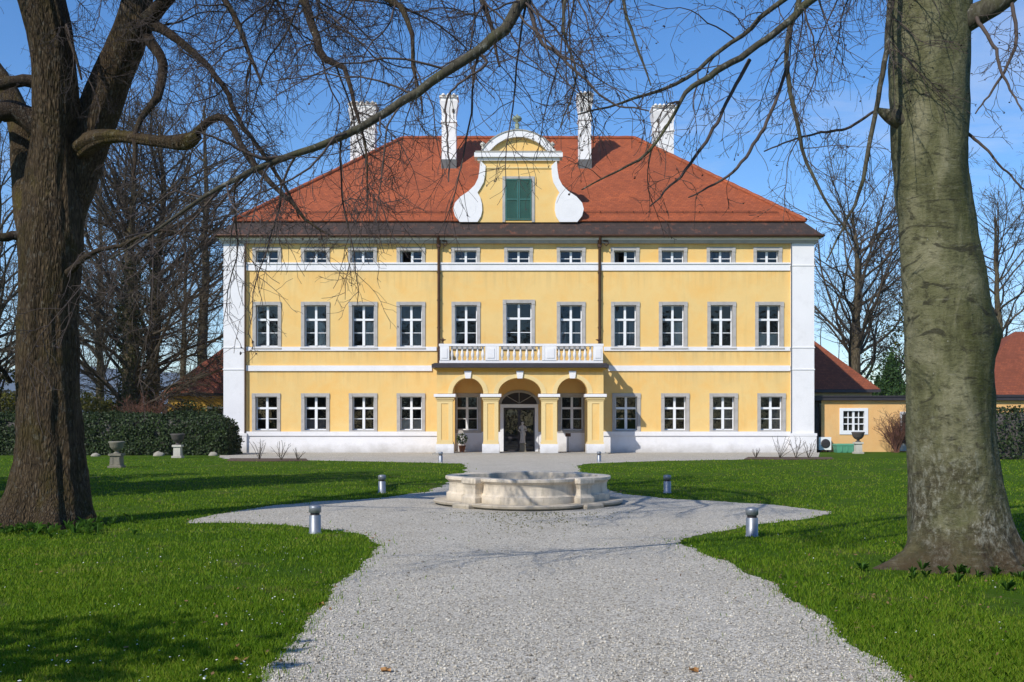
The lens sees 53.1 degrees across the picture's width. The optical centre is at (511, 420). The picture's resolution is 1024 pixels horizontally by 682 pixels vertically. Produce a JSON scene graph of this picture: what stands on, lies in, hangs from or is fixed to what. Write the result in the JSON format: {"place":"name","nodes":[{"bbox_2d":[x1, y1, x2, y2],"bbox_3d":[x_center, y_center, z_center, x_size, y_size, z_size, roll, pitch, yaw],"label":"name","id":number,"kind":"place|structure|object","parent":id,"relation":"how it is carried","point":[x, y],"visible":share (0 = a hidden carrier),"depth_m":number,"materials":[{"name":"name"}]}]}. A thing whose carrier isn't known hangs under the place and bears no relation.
{"place":"outdoors","nodes":[
{"label":"outdoors","id":0,"kind":"place"},
{"bbox_2d":[0,366,179,412],"bbox_3d":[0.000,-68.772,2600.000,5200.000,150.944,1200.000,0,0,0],"label":"hills","id":1,"kind":"structure","parent":0,"point":[10,386],"depth_m":2384.34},
{"bbox_2d":[0,452,1023,681],"bbox_3d":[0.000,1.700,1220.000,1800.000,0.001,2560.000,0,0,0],"label":"ground","id":2,"kind":"structure","parent":0,"point":[1006,595],"depth_m":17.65,"materials":[{"name":"green plant"}]},
{"bbox_2d":[0,369,15,413],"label":"spring shrub","id":3,"kind":"object","parent":2,"relation":"on","point":[9,403],"visible":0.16,"depth_m":61.71,"materials":[{"name":"green plant"}]},
{"bbox_2d":[0,126,128,413],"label":"bare tree","id":4,"kind":"object","parent":2,"relation":"on","point":[10,362],"visible":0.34,"depth_m":59.91,"materials":[{"name":"brown plant"}]},
{"bbox_2d":[0,513,138,537],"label":"spring plants","id":5,"kind":"object","parent":2,"relation":"on","point":[87,525],"visible":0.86,"depth_m":15.49,"materials":[{"name":"green plant"}]},
{"bbox_2d":[1,389,167,413],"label":"woods","id":6,"kind":"object","parent":2,"relation":"on","point":[8,391],"depth_m":194.10,"materials":[{"name":"brown plant"}]},
{"bbox_2d":[2,115,178,411],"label":"bare tree","id":7,"kind":"object","parent":2,"relation":"on","point":[97,368],"visible":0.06,"depth_m":83.60,"materials":[{"name":"brown plant"}]},
{"bbox_2d":[107,441,125,467],"bbox_3d":[-14.369,1.234,37.226,0.570,0.988,0.570,0,0,0],"label":"stone urn","id":8,"kind":"object","parent":2,"relation":"on","point":[116,459],"visible":0.99,"depth_m":37.04,"materials":[{"name":"grey stone"}]},
{"bbox_2d":[0,407,244,454],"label":"clipped hedge","id":9,"kind":"object","parent":2,"relation":"on","point":[207,433],"visible":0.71,"depth_m":50.56,"materials":[{"name":"plant"}]},
{"bbox_2d":[0,48,249,414],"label":"bare tree","id":10,"kind":"object","parent":2,"relation":"on","point":[131,362],"visible":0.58,"depth_m":65.30,"materials":[{"name":"brown plant"}]},
{"bbox_2d":[80,385,183,413],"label":"spring shrub","id":11,"kind":"object","parent":2,"relation":"on","point":[93,405],"visible":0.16,"depth_m":68.03,"materials":[{"name":"green plant"}]},
{"bbox_2d":[111,391,180,413],"bbox_3d":[-21.475,-0.057,59.857,4.051,3.548,3.588,0,0,-20],"label":"bare shrub","id":12,"kind":"object","parent":2,"relation":"on","point":[142,407],"visible":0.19,"depth_m":59.75,"materials":[{"name":"brown plant"}]},
{"bbox_2d":[153,451,164,455],"bbox_3d":[-17.076,1.631,49.516,0.528,0.355,0.471,0,0,0],"label":"boulder","id":13,"kind":"object","parent":2,"relation":"on","point":[158,453],"visible":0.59,"depth_m":49.40,"materials":[{"name":"stone"}]},
{"bbox_2d":[170,434,184,457],"bbox_3d":[-15.410,1.161,47.222,0.660,1.144,0.660,0,0,0],"label":"stone urn","id":14,"kind":"object","parent":2,"relation":"on","point":[177,446],"visible":0.98,"depth_m":47.06,"materials":[{"name":"white stone"}]},
{"bbox_2d":[134,143,226,377],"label":"bare tree","id":15,"kind":"object","parent":2,"relation":"on","point":[182,361],"visible":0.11,"depth_m":104.47,"materials":[{"name":"brown plant"}]},
{"bbox_2d":[80,34,285,412],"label":"bare tree","id":16,"kind":"object","parent":2,"relation":"on","point":[163,190],"visible":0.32,"depth_m":69.35,"materials":[{"name":"brown plant"}]},
{"bbox_2d":[161,348,222,414],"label":"outbuilding","id":17,"kind":"structure","parent":2,"relation":"on","point":[216,388],"depth_m":75.00,"materials":[{"name":"paint"}]},
{"bbox_2d":[168,399,222,416],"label":"evergreen shrub","id":18,"kind":"object","parent":2,"relation":"on","point":[215,410],"visible":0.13,"depth_m":65.95,"materials":[{"name":"green plant"}]},
{"bbox_2d":[119,64,282,365],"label":"bare tree","id":19,"kind":"object","parent":2,"relation":"on","point":[204,281],"visible":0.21,"depth_m":91.77,"materials":[{"name":"brown plant"}]},
{"bbox_2d":[208,452,217,455],"bbox_3d":[-14.595,1.661,49.988,0.430,0.300,0.399,0,0,-25],"label":"boulder","id":20,"kind":"object","parent":2,"relation":"on","point":[212,453],"visible":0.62,"depth_m":49.87,"materials":[{"name":"stone"}]},
{"bbox_2d":[227,458,308,461],"bbox_3d":[-10.603,1.695,44.366,4.033,0.050,3.161,0,0,0],"label":"soil bed","id":21,"kind":"object","parent":2,"relation":"on","point":[267,459],"visible":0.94,"depth_m":44.27,"materials":[{"name":"brown soil"}]},
{"bbox_2d":[249,440,265,458],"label":"rose stalks","id":22,"kind":"object","parent":21,"relation":"on","point":[260,454],"visible":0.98,"depth_m":44.69,"materials":[{"name":"brown plant"}]},
{"bbox_2d":[271,442,290,459],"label":"rose stalks","id":23,"kind":"object","parent":21,"relation":"on","point":[281,457],"visible":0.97,"depth_m":43.95,"materials":[{"name":"plant"}]},
{"bbox_2d":[293,447,303,459],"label":"rose stalks","id":24,"kind":"object","parent":21,"relation":"on","point":[297,457],"visible":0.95,"depth_m":43.99,"materials":[{"name":"brown plant"}]},
{"bbox_2d":[0,0,614,530],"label":"old tree","id":25,"kind":"object","parent":2,"relation":"on","point":[64,136],"visible":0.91,"depth_m":16.19,"materials":[{"name":"brown plant"}]},
{"bbox_2d":[308,505,320,533],"bbox_3d":[-2.982,1.510,15.502,0.200,0.480,0.200,0,0,0],"label":"bollard lamp","id":26,"kind":"object","parent":2,"relation":"on","point":[314,519],"visible":0.88,"depth_m":15.43,"materials":[{"name":"metal"}]},
{"bbox_2d":[378,475,385,492],"bbox_3d":[-3.070,1.510,24.171,0.200,0.480,0.200,0,0,0],"label":"bollard lamp","id":27,"kind":"object","parent":2,"relation":"on","point":[381,484],"visible":0.91,"depth_m":24.10,"materials":[{"name":"metal"}]},
{"bbox_2d":[438,452,442,461],"bbox_3d":[-2.932,1.510,42.079,0.200,0.480,0.200,0,0,0],"label":"bollard lamp","id":28,"kind":"object","parent":2,"relation":"on","point":[440,454],"visible":0.94,"depth_m":42.00,"materials":[{"name":"metal"}]},
{"bbox_2d":[0,533,1013,680],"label":"daisies","id":29,"kind":"object","parent":2,"relation":"on","point":[207,638],"visible":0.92,"depth_m":7.70,"materials":[{"name":"white plant"}]},
{"bbox_2d":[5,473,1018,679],"bbox_3d":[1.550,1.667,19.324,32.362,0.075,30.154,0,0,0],"label":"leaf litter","id":30,"kind":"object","parent":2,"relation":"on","point":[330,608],"visible":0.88,"depth_m":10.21,"materials":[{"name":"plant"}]},
{"bbox_2d":[1,0,1023,577],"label":"beech tree","id":31,"kind":"object","parent":2,"relation":"on","point":[957,506],"visible":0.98,"depth_m":11.50,"materials":[{"name":"grey plant"}]},
{"bbox_2d":[213,91,824,453],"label":"mansion","id":32,"kind":"structure","parent":2,"relation":"on","point":[604,318],"depth_m":55.00,"materials":[{"name":"yellow paint"}]},
{"bbox_2d":[251,393,280,431],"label":"window","id":33,"kind":"structure","parent":32,"relation":"in","point":[255,396],"depth_m":54.96,"materials":[{"name":"white paint"}]},
{"bbox_2d":[252,247,280,261],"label":"window","id":34,"kind":"structure","parent":32,"relation":"in","point":[275,249],"depth_m":54.96,"materials":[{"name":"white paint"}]},
{"bbox_2d":[252,302,281,348],"bbox_3d":[-13.163,-5.123,55.153,1.600,2.550,0.496,0,0,0],"label":"window","id":35,"kind":"structure","parent":32,"relation":"in","point":[260,340],"depth_m":55.12,"materials":[{"name":"white paint"}]},
{"bbox_2d":[300,302,329,348],"bbox_3d":[-10.560,-5.123,55.153,1.600,2.550,0.496,0,0,0],"label":"window","id":36,"kind":"structure","parent":32,"relation":"in","point":[319,326],"depth_m":55.02,"materials":[{"name":"white paint"}]},
{"bbox_2d":[300,393,329,431],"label":"window","id":37,"kind":"structure","parent":32,"relation":"in","point":[316,425],"depth_m":54.98,"materials":[{"name":"white paint"}]},
{"bbox_2d":[301,247,329,261],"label":"window","id":38,"kind":"structure","parent":32,"relation":"in","point":[303,255],"depth_m":54.96,"materials":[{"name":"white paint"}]},
{"bbox_2d":[348,247,376,261],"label":"window","id":39,"kind":"structure","parent":32,"relation":"in","point":[374,252],"depth_m":55.23,"materials":[{"name":"white paint"}]},
{"bbox_2d":[348,302,377,348],"bbox_3d":[-7.993,-5.123,55.153,1.600,2.550,0.496,0,0,0],"label":"window","id":40,"kind":"structure","parent":32,"relation":"in","point":[371,327],"depth_m":55.10,"materials":[{"name":"white paint"}]},
{"bbox_2d":[348,393,377,431],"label":"window","id":41,"kind":"structure","parent":32,"relation":"in","point":[351,395],"depth_m":54.96,"materials":[{"name":"white paint"}]},
{"bbox_2d":[396,247,424,261],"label":"window","id":42,"kind":"structure","parent":32,"relation":"in","point":[413,249],"depth_m":54.96,"materials":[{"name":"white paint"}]},
{"bbox_2d":[396,302,425,348],"bbox_3d":[-5.427,-5.123,55.153,1.600,2.550,0.496,0,0,0],"label":"window","id":43,"kind":"structure","parent":32,"relation":"in","point":[403,340],"depth_m":55.20,"materials":[{"name":"white paint"}]},
{"bbox_2d":[396,393,425,431],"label":"window","id":44,"kind":"structure","parent":32,"relation":"in","point":[411,425],"depth_m":55.17,"materials":[{"name":"white paint"}]},
{"bbox_2d":[456,433,467,451],"bbox_3d":[-2.635,1.134,54.383,0.642,1.013,0.630,0,0,0],"label":"potted plant","id":45,"kind":"object","parent":32,"relation":"on","point":[461,446],"visible":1,"depth_m":54.28,"materials":[{"name":"plant"}]},
{"bbox_2d":[451,247,479,261],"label":"window","id":46,"kind":"structure","parent":32,"relation":"in","point":[453,249],"depth_m":54.96,"materials":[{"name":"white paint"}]},
{"bbox_2d":[451,302,480,348],"bbox_3d":[-2.475,-5.123,55.123,1.600,2.550,0.435,0,0,0],"label":"window","id":47,"kind":"structure","parent":32,"relation":"in","point":[453,304],"depth_m":54.96,"materials":[{"name":"white paint"}]},
{"bbox_2d":[455,393,481,432],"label":"window","id":48,"kind":"structure","parent":32,"relation":"in","point":[478,430],"depth_m":54.96,"materials":[{"name":"white paint"}]},
{"bbox_2d":[504,247,532,261],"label":"window","id":49,"kind":"structure","parent":32,"relation":"in","point":[506,249],"depth_m":54.96,"materials":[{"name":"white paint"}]},
{"bbox_2d":[503,300,534,349],"bbox_3d":[0.367,-5.169,55.123,1.783,2.678,0.435,0,0,0],"label":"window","id":50,"kind":"structure","parent":32,"relation":"in","point":[532,302],"depth_m":54.96,"materials":[{"name":"white paint"}]},
{"bbox_2d":[500,404,537,451],"bbox_3d":[0.385,0.395,55.100,2.037,2.570,0.440,0,0,0],"label":"front door","id":51,"kind":"structure","parent":32,"relation":"in","point":[503,407],"depth_m":54.88,"materials":[{"name":"white paint"}]},
{"bbox_2d":[518,422,526,451],"bbox_3d":[0.561,0.838,54.300,0.468,1.605,0.400,0,0,0],"label":"statue","id":52,"kind":"object","parent":32,"relation":"on","point":[522,429],"visible":1,"depth_m":54.21,"materials":[{"name":"stone"}]},
{"bbox_2d":[556,302,585,348],"bbox_3d":[3.172,-5.123,55.153,1.600,2.550,0.496,0,0,0],"label":"window","id":53,"kind":"structure","parent":32,"relation":"in","point":[561,326],"depth_m":55.20,"materials":[{"name":"white paint"}]},
{"bbox_2d":[557,393,584,432],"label":"window","id":54,"kind":"structure","parent":32,"relation":"in","point":[560,430],"depth_m":54.96,"materials":[{"name":"white paint"}]},
{"bbox_2d":[557,247,585,261],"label":"window","id":55,"kind":"structure","parent":32,"relation":"in","point":[559,249],"depth_m":54.96,"materials":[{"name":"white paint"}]},
{"bbox_2d":[611,302,639,348],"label":"window","id":56,"kind":"structure","parent":32,"relation":"in","point":[634,327],"depth_m":55.19,"materials":[{"name":"white paint"}]},
{"bbox_2d":[611,247,639,261],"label":"window","id":57,"kind":"structure","parent":32,"relation":"in","point":[636,250],"depth_m":54.96,"materials":[{"name":"white paint"}]},
{"bbox_2d":[612,393,640,431],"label":"window","id":58,"kind":"structure","parent":32,"relation":"in","point":[637,396],"depth_m":54.96,"materials":[{"name":"white paint"}]},
{"bbox_2d":[658,247,686,261],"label":"window","id":59,"kind":"structure","parent":32,"relation":"in","point":[665,254],"depth_m":55.23,"materials":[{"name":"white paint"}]},
{"bbox_2d":[658,302,687,348],"bbox_3d":[8.653,-5.123,55.153,1.600,2.550,0.496,0,0,0],"label":"window","id":60,"kind":"structure","parent":32,"relation":"in","point":[679,330],"depth_m":55.19,"materials":[{"name":"white paint"}]},
{"bbox_2d":[661,393,689,431],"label":"window","id":61,"kind":"structure","parent":32,"relation":"in","point":[686,396],"depth_m":54.96,"materials":[{"name":"white paint"}]},
{"bbox_2d":[707,247,735,261],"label":"window","id":62,"kind":"structure","parent":32,"relation":"in","point":[723,254],"depth_m":55.23,"materials":[{"name":"white paint"}]},
{"bbox_2d":[707,302,736,348],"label":"window","id":63,"kind":"structure","parent":32,"relation":"in","point":[732,305],"depth_m":54.96,"materials":[{"name":"white paint"}]},
{"bbox_2d":[709,393,738,431],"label":"window","id":64,"kind":"structure","parent":32,"relation":"in","point":[729,418],"depth_m":54.98,"materials":[{"name":"white paint"}]},
{"bbox_2d":[753,247,781,261],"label":"window","id":65,"kind":"structure","parent":32,"relation":"in","point":[778,250],"depth_m":54.96,"materials":[{"name":"white paint"}]},
{"bbox_2d":[755,302,784,348],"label":"window","id":66,"kind":"structure","parent":32,"relation":"in","point":[761,340],"depth_m":54.97,"materials":[{"name":"white paint"}]},
{"bbox_2d":[757,393,786,431],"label":"window","id":67,"kind":"structure","parent":32,"relation":"in","point":[777,418],"depth_m":54.96,"materials":[{"name":"white paint"}]},
{"bbox_2d":[597,451,600,461],"bbox_3d":[3.625,1.510,42.642,0.200,0.480,0.200,0,0,0],"label":"bollard lamp","id":68,"kind":"object","parent":2,"relation":"on","point":[598,456],"visible":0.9,"depth_m":42.57,"materials":[{"name":"metal"}]},
{"bbox_2d":[663,475,670,492],"bbox_3d":[3.666,1.510,24.171,0.200,0.480,0.200,0,0,0],"label":"bollard lamp","id":69,"kind":"object","parent":2,"relation":"on","point":[667,483],"visible":0.91,"depth_m":24.09,"materials":[{"name":"metal"}]},
{"bbox_2d":[745,507,758,536],"bbox_3d":[3.536,1.510,15.089,0.200,0.480,0.200,0,0,0],"label":"bollard lamp","id":70,"kind":"object","parent":2,"relation":"on","point":[751,513],"visible":0.91,"depth_m":15.02,"materials":[{"name":"metal"}]},
{"bbox_2d":[744,457,833,459],"bbox_3d":[12.486,1.695,46.181,3.863,0.050,3.296,0,0,14],"label":"soil bed","id":71,"kind":"object","parent":2,"relation":"on","point":[791,458],"visible":0.94,"depth_m":45.45,"materials":[{"name":"brown soil"}]},
{"bbox_2d":[772,437,796,457],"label":"rose stalks","id":72,"kind":"object","parent":71,"relation":"on","point":[782,447],"visible":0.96,"depth_m":46.30,"materials":[{"name":"brown plant"}]},
{"bbox_2d":[788,436,815,457],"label":"rose stalks","id":73,"kind":"object","parent":71,"relation":"on","point":[796,449],"visible":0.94,"depth_m":46.35,"materials":[{"name":"brown plant"}]},
{"bbox_2d":[803,438,818,457],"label":"rose stalks","id":74,"kind":"object","parent":71,"relation":"on","point":[810,449],"visible":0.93,"depth_m":46.41,"materials":[{"name":"brown plant"}]},
{"bbox_2d":[817,437,830,451],"bbox_3d":[17.017,1.290,55.785,0.660,0.820,0.351,0,0,0],"label":"outdoor unit","id":75,"kind":"object","parent":2,"relation":"on","point":[824,443],"visible":0.95,"depth_m":55.64,"materials":[{"name":"white paint"}]},
{"bbox_2d":[832,444,853,452],"bbox_3d":[17.952,1.465,55.197,1.160,0.470,0.725,0,0,0],"label":"grit bin","id":76,"kind":"object","parent":2,"relation":"on","point":[843,448],"visible":0.88,"depth_m":54.88,"materials":[{"name":"green plastic"}]},
{"bbox_2d":[814,341,880,436],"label":"pavilion","id":77,"kind":"structure","parent":2,"relation":"on","point":[834,375],"depth_m":66.23,"materials":[{"name":"red tile"}]},
{"bbox_2d":[851,432,864,453],"bbox_3d":[17.956,1.151,53.125,0.672,1.165,0.672,0,0,0],"label":"stone urn","id":78,"kind":"object","parent":2,"relation":"on","point":[858,436],"visible":0.99,"depth_m":52.96,"materials":[{"name":"white stone"}]},
{"bbox_2d":[767,120,982,378],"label":"bare tree","id":79,"kind":"object","parent":2,"relation":"on","point":[858,333],"visible":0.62,"depth_m":81.31,"materials":[{"name":"brown plant"}]},
{"bbox_2d":[872,374,880,394],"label":"conifer","id":80,"kind":"object","parent":2,"relation":"on","point":[876,381],"visible":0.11,"depth_m":79.89,"materials":[{"name":"green plant"}]},
{"bbox_2d":[860,347,905,394],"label":"evergreen shrub","id":81,"kind":"object","parent":2,"relation":"on","point":[893,392],"visible":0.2,"depth_m":70.36,"materials":[{"name":"green plant"}]},
{"bbox_2d":[861,236,905,382],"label":"leafing tree","id":82,"kind":"object","parent":2,"relation":"on","point":[897,343],"visible":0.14,"depth_m":84.00,"materials":[{"name":"green plant"}]},
{"bbox_2d":[872,412,905,452],"bbox_3d":[20.640,0.549,55.043,2.406,2.328,2.272,0,0,20],"label":"bare shrub","id":83,"kind":"object","parent":2,"relation":"on","point":[896,436],"visible":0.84,"depth_m":54.91,"materials":[{"name":"brown plant"}]},
{"bbox_2d":[874,352,905,394],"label":"conifer","id":84,"kind":"object","parent":2,"relation":"on","point":[894,377],"visible":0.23,"depth_m":73.67,"materials":[{"name":"green plant"}]},
{"bbox_2d":[879,404,905,444],"bbox_3d":[21.444,0.328,54.998,2.434,2.763,2.778,0,0,-38],"label":"bare shrub","id":85,"kind":"object","parent":2,"relation":"on","point":[903,415],"visible":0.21,"depth_m":55.04,"materials":[{"name":"brown plant"}]},
{"bbox_2d":[814,395,1023,451],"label":"side wing","id":86,"kind":"structure","parent":2,"relation":"on","point":[843,417],"depth_m":56.10,"materials":[{"name":"yellow paint"}]},
{"bbox_2d":[839,408,867,433],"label":"window","id":87,"kind":"structure","parent":86,"relation":"in","point":[850,419],"depth_m":56.14,"materials":[{"name":"white paint"}]},
{"bbox_2d":[900,412,905,450],"bbox_3d":[21.486,0.575,56.053,0.486,2.150,0.087,0,0,0],"label":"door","id":88,"kind":"structure","parent":86,"relation":"in","point":[903,447],"depth_m":56.04,"materials":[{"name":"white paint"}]},
{"bbox_2d":[871,241,981,373],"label":"bare tree","id":89,"kind":"object","parent":2,"relation":"on","point":[893,303],"visible":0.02,"depth_m":109.38,"materials":[{"name":"brown plant"}]},
{"bbox_2d":[856,544,1023,590],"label":"spring plants","id":90,"kind":"object","parent":2,"relation":"on","point":[996,570],"visible":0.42,"depth_m":11.22,"materials":[{"name":"green plant"}]},
{"bbox_2d":[969,152,1023,337],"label":"bare tree","id":91,"kind":"object","parent":2,"relation":"on","point":[999,307],"visible":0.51,"depth_m":91.57,"materials":[{"name":"brown plant"}]},
{"bbox_2d":[994,332,1023,394],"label":"outbuilding","id":92,"kind":"structure","parent":2,"relation":"on","point":[1009,370],"depth_m":66.11,"materials":[{"name":"tile"}]},
{"bbox_2d":[996,405,1023,459],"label":"clipped hedge","id":93,"kind":"object","parent":2,"relation":"on","point":[1010,431],"visible":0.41,"depth_m":45.17,"materials":[{"name":"plant"}]},
{"bbox_2d":[0,0,1023,383],"label":"sky","id":94,"kind":"structure","parent":0,"point":[752,175],"materials":[{"name":"blue"}]},
{"bbox_2d":[188,453,910,681],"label":"gravel path","id":95,"kind":"structure","parent":0,"point":[426,503],"depth_m":10.36,"materials":[{"name":"grey gravel"}]},
{"bbox_2d":[380,667,390,670],"bbox_3d":[-0.854,1.677,6.913,0.073,0.026,0.075,0,0,-16],"label":"fallen leaf","id":96,"kind":"object","parent":95,"relation":"on","point":[385,669],"visible":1,"depth_m":6.92,"materials":[{"name":"brown plant"}]},
{"bbox_2d":[433,471,622,510],"bbox_3d":[0.330,1.417,21.100,3.700,0.605,3.700,0,0,-44],"label":"fountain","id":97,"kind":"object","parent":95,"relation":"on","point":[528,491],"visible":1,"depth_m":19.85,"materials":[{"name":"stone"}]},
{"bbox_2d":[401,511,657,534],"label":"weeds","id":98,"kind":"object","parent":95,"relation":"on","point":[530,519],"visible":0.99,"depth_m":17.90,"materials":[{"name":"green plant"}]},
{"bbox_2d":[689,667,698,671],"bbox_3d":[1.229,1.674,6.906,0.066,0.031,0.068,0,0,16],"label":"fallen leaf","id":99,"kind":"object","parent":95,"relation":"on","point":[695,669],"visible":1,"depth_m":6.90,"materials":[{"name":"brown plant"}]}
]}

